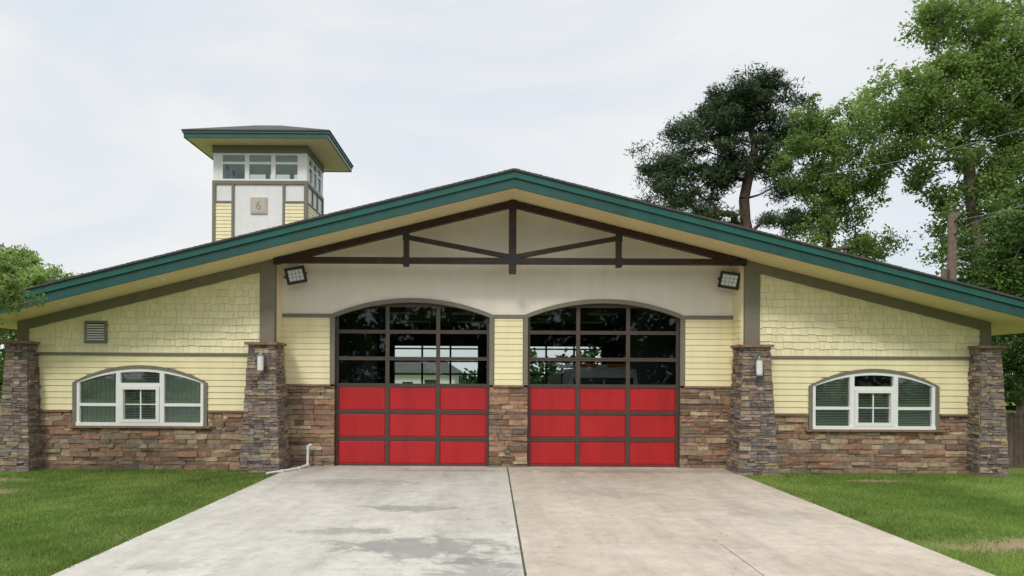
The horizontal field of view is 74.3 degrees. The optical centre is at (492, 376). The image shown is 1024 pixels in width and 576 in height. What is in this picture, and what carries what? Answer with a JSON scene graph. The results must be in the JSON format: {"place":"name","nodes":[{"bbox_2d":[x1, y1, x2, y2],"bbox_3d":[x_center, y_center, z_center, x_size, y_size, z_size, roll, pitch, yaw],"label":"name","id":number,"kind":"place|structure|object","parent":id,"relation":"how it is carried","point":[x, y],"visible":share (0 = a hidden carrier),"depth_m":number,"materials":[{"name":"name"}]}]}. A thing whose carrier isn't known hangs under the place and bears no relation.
{"place":"outdoors","nodes":[
{"label":"outdoors","id":0,"kind":"place"},
{"bbox_2d":[395,360,462,383],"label":"white house","id":1,"kind":"structure","parent":0,"point":[411,367],"depth_m":58.00,"materials":[{"name":"paint"}]},
{"bbox_2d":[0,381,1023,575],"bbox_3d":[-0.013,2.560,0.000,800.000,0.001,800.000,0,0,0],"label":"ground","id":2,"kind":"structure","parent":0,"point":[1012,543],"depth_m":13.41,"materials":[{"name":"green plant"}]},
{"bbox_2d":[0,248,47,323],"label":"crape myrtle tree","id":3,"kind":"object","parent":2,"relation":"on","point":[11,283],"visible":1,"depth_m":14.15,"materials":[{"name":"green plant"}]},
{"bbox_2d":[0,242,82,401],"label":"maple tree","id":4,"kind":"object","parent":2,"relation":"on","point":[38,274],"visible":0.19,"depth_m":29.90,"materials":[{"name":"green plant"}]},
{"bbox_2d":[0,271,1016,410],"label":"tree line","id":5,"kind":"object","parent":2,"relation":"on","point":[534,379],"visible":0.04,"depth_m":68.50,"materials":[{"name":"green plant"}]},
{"bbox_2d":[0,125,1023,476],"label":"fire station","id":6,"kind":"object","parent":2,"relation":"on","point":[870,365],"visible":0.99,"depth_m":18.28,"materials":[{"name":"paint"}]},
{"bbox_2d":[72,365,207,425],"bbox_3d":[-9.513,0.562,18.582,3.940,2.200,0.735,0,0,0],"label":"arched window","id":7,"kind":"structure","parent":6,"relation":"in","point":[131,395],"depth_m":18.38,"materials":[{"name":"white plastic"}]},
{"bbox_2d":[257,352,264,371],"bbox_3d":[-6.058,-0.400,17.701,0.178,0.520,0.239,0,0,0],"label":"wall lantern","id":8,"kind":"object","parent":6,"relation":"attached to","point":[260,361],"depth_m":17.61,"materials":[{"name":"glass"}]},
{"bbox_2d":[266,443,311,474],"bbox_3d":[-5.387,2.181,18.070,0.169,0.672,1.659,0,0,26],"label":"drain pipe","id":9,"kind":"object","parent":6,"relation":"attached to","point":[297,468],"visible":1,"depth_m":18.27,"materials":[{"name":"plastic"}]},
{"bbox_2d":[284,265,307,284],"bbox_3d":[-5.458,-2.797,18.754,0.633,0.580,0.490,0,0,-19],"label":"flood light","id":10,"kind":"object","parent":6,"relation":"attached to","point":[295,275],"visible":1,"depth_m":18.55,"materials":[{"name":"black metal"}]},
{"bbox_2d":[335,303,489,465],"bbox_3d":[-2.251,0.200,19.155,4.340,4.662,0.090,0,0,0],"label":"sectional door","id":11,"kind":"structure","parent":6,"relation":"in","point":[387,423],"depth_m":19.15,"materials":[{"name":"red metal"}]},
{"bbox_2d":[549,364,637,384],"bbox_3d":[3.745,1.049,26.175,3.040,3.040,8.050,0,0,0],"label":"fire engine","id":12,"kind":"object","parent":6,"relation":"in","point":[614,374],"visible":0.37,"depth_m":22.80,"materials":[{"name":"grey metal"}]},
{"bbox_2d":[527,304,678,466],"bbox_3d":[3.139,0.227,19.155,4.280,4.662,0.090,0,0,0],"label":"sectional door","id":13,"kind":"structure","parent":6,"relation":"in","point":[570,425],"depth_m":19.15,"materials":[{"name":"red metal"}]},
{"bbox_2d":[718,270,739,289],"bbox_3d":[6.586,-2.657,18.750,0.621,0.567,0.495,0,0,19],"label":"flood light","id":14,"kind":"object","parent":6,"relation":"attached to","point":[728,280],"visible":0.99,"depth_m":18.56,"materials":[{"name":"black metal"}]},
{"bbox_2d":[754,356,762,375],"bbox_3d":[6.992,-0.285,17.701,0.178,0.520,0.239,0,0,0],"label":"wall lantern","id":15,"kind":"object","parent":6,"relation":"attached to","point":[758,366],"depth_m":17.61,"materials":[{"name":"glass"}]},
{"bbox_2d":[808,369,939,429],"bbox_3d":[10.317,0.662,18.582,3.820,2.200,0.735,0,0,0],"label":"arched window","id":16,"kind":"structure","parent":6,"relation":"in","point":[862,399],"depth_m":18.38,"materials":[{"name":"white plastic"}]},
{"bbox_2d":[623,61,827,238],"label":"pine tree","id":17,"kind":"object","parent":2,"relation":"on","point":[728,113],"visible":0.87,"depth_m":44.16,"materials":[{"name":"green plant"}]},
{"bbox_2d":[761,91,913,261],"bbox_3d":[20.100,-7.173,39.940,8.316,19.675,4.693,0,0,-12],"label":"elm tree","id":18,"kind":"object","parent":2,"relation":"on","point":[839,190],"visible":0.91,"depth_m":39.49,"materials":[{"name":"green plant"}]},
{"bbox_2d":[848,0,1023,287],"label":"oak tree","id":19,"kind":"object","parent":2,"relation":"on","point":[983,65],"visible":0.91,"depth_m":35.29,"materials":[{"name":"green plant"}]},
{"bbox_2d":[941,212,958,280],"bbox_3d":[17.603,-1.827,26.005,0.568,8.950,0.463,0,0,34],"label":"utility pole","id":20,"kind":"object","parent":2,"relation":"on","point":[950,272],"visible":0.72,"depth_m":25.89,"materials":[{"name":"brown wood"}]},
{"bbox_2d":[959,204,1022,227],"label":"power line","id":21,"kind":"object","parent":20,"relation":"attached to","point":[990,216],"visible":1,"depth_m":24.47,"materials":[{"name":"metal"}]},
{"bbox_2d":[940,182,1023,412],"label":"hackberry tree","id":22,"kind":"object","parent":2,"relation":"on","point":[1004,273],"visible":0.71,"depth_m":27.52,"materials":[{"name":"green plant"}]},
{"bbox_2d":[1006,412,1023,466],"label":"wooden fence","id":23,"kind":"object","parent":2,"relation":"on","point":[1015,429],"visible":0.3,"depth_m":19.60,"materials":[{"name":"brown wood"}]},
{"bbox_2d":[0,0,1023,377],"label":"sky","id":24,"kind":"structure","parent":0,"point":[99,170],"materials":[{"name":"white"}]},
{"bbox_2d":[51,465,994,575],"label":"driveway","id":25,"kind":"structure","parent":0,"point":[339,520],"depth_m":11.08,"materials":[{"name":"concrete"}]},
{"bbox_2d":[507,470,526,573],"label":"weeds","id":26,"kind":"object","parent":25,"relation":"on","point":[517,524],"visible":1,"depth_m":11.64,"materials":[{"name":"green plant"}]},
{"bbox_2d":[823,129,1022,174],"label":"power line","id":27,"kind":"object","parent":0,"point":[927,154],"visible":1,"depth_m":26.04,"materials":[{"name":"metal"}]}
]}

